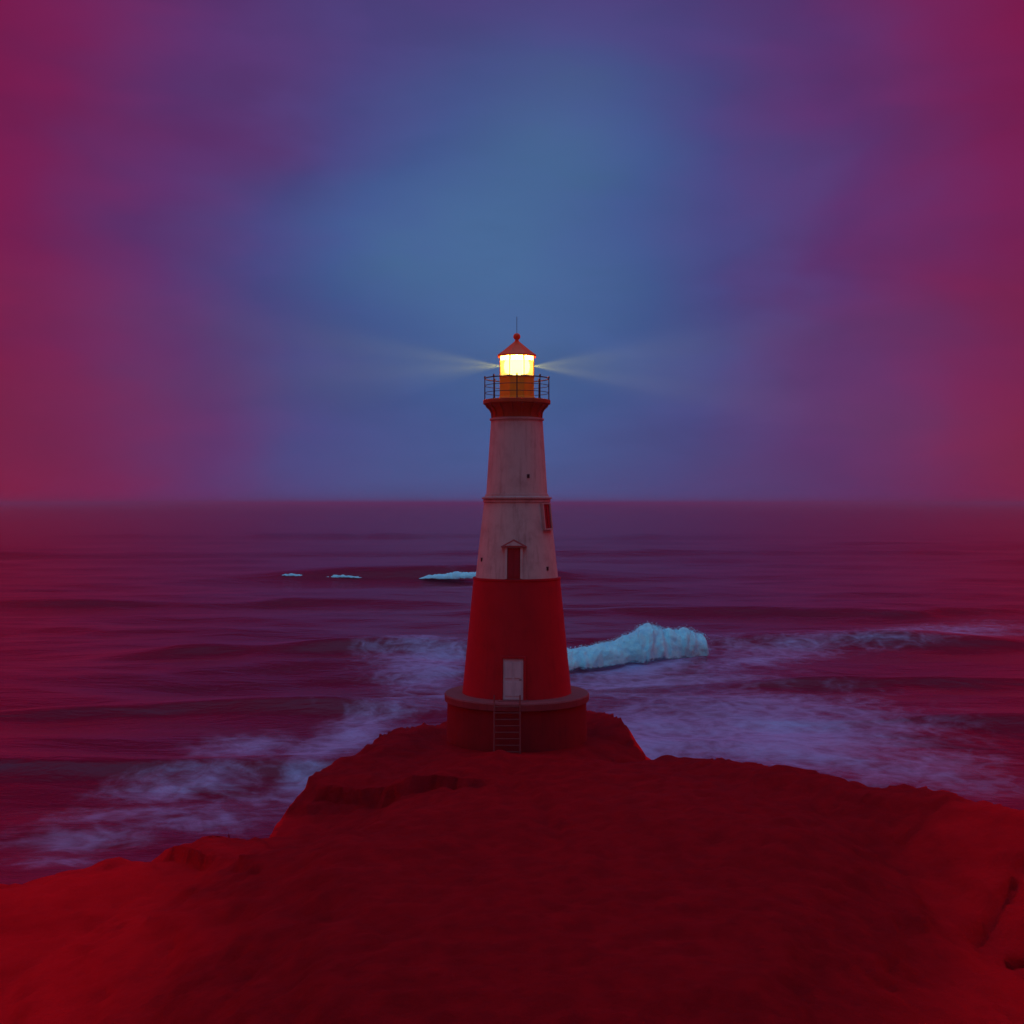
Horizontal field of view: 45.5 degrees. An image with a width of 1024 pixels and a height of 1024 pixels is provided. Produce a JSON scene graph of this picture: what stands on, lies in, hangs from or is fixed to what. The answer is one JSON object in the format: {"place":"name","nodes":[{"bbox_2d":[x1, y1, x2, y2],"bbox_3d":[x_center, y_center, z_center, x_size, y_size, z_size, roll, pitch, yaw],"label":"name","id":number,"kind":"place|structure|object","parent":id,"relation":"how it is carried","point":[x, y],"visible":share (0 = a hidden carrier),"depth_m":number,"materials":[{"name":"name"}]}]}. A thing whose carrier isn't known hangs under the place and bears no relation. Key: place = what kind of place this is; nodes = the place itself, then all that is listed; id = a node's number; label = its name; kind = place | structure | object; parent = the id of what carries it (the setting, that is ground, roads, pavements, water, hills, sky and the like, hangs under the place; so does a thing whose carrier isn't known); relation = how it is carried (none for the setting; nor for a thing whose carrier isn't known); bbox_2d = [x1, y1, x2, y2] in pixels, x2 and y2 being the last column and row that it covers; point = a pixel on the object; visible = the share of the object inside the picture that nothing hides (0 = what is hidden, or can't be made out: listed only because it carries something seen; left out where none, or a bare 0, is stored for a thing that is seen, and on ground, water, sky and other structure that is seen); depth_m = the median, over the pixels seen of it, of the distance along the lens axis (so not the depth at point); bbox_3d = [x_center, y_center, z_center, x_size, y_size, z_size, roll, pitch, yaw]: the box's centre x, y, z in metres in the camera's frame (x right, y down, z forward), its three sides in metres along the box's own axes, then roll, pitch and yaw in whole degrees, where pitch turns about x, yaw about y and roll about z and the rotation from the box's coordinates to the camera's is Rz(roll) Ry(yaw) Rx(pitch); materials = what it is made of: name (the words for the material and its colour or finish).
{"place":"outdoors","nodes":[
{"label":"outdoors","id":0,"kind":"place"},
{"bbox_2d":[0,504,1023,884],"bbox_3d":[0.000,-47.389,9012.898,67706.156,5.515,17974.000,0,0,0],"label":"water","id":1,"kind":"structure","parent":0,"point":[174,674],"depth_m":165.86,"materials":[{"name":"liquid"}]},
{"bbox_2d":[282,573,301,575],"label":"breaking wave","id":2,"kind":"object","parent":1,"relation":"on","point":[291,574],"visible":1,"depth_m":317.38,"materials":[{"name":"white liquid"}]},
{"bbox_2d":[328,575,361,577],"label":"breaking wave","id":3,"kind":"object","parent":1,"relation":"on","point":[336,576],"visible":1,"depth_m":315.45,"materials":[{"name":"white liquid"}]},
{"bbox_2d":[419,571,475,578],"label":"breaking wave","id":4,"kind":"object","parent":1,"relation":"on","point":[456,575],"visible":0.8,"depth_m":313.34,"materials":[{"name":"white liquid"}]},
{"bbox_2d":[567,621,711,669],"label":"breaking wave","id":5,"kind":"object","parent":1,"relation":"on","point":[647,641],"visible":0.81,"depth_m":152.70,"materials":[{"name":"white liquid"}]},
{"bbox_2d":[0,711,1023,1023],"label":"headland","id":6,"kind":"structure","parent":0,"point":[608,871],"depth_m":35.55,"materials":[{"name":"red stone"}]},
{"bbox_2d":[493,695,520,753],"bbox_3d":[-0.220,9.534,54.327,1.230,2.651,0.877,0,0,0],"label":"ladder","id":7,"kind":"object","parent":6,"relation":"on","point":[519,726],"visible":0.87,"depth_m":54.32,"materials":[{"name":"metal"}]},
{"bbox_2d":[444,333,588,751],"bbox_3d":[0.230,1.147,58.010,6.880,20.850,6.880,0,0,0],"label":"lighthouse","id":8,"kind":"object","parent":6,"relation":"on","point":[516,645],"visible":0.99,"depth_m":56.37,"materials":[{"name":"red paint"}]},
{"bbox_2d":[500,656,525,699],"bbox_3d":[0.064,7.559,55.679,1.197,1.980,0.668,0,0,0],"label":"door","id":9,"kind":"structure","parent":8,"relation":"in","point":[512,668],"depth_m":55.51,"materials":[{"name":"paint"}]},
{"bbox_2d":[501,539,526,578],"bbox_3d":[0.093,2.166,56.273,1.200,1.817,0.584,0,0,4],"label":"shuttered window","id":10,"kind":"structure","parent":8,"relation":"in","point":[513,556],"depth_m":56.08,"materials":[{"name":"paint"}]},
{"bbox_2d":[540,503,552,529],"bbox_3d":[1.547,0.208,57.148,0.515,1.260,0.720,0,1,33],"label":"side window","id":11,"kind":"structure","parent":8,"relation":"in","point":[546,514],"depth_m":57.03,"materials":[{"name":"paint"}]},
{"bbox_2d":[0,0,1023,503],"label":"sky","id":12,"kind":"structure","parent":0,"point":[252,251],"materials":[{"name":"blue"}]}
]}

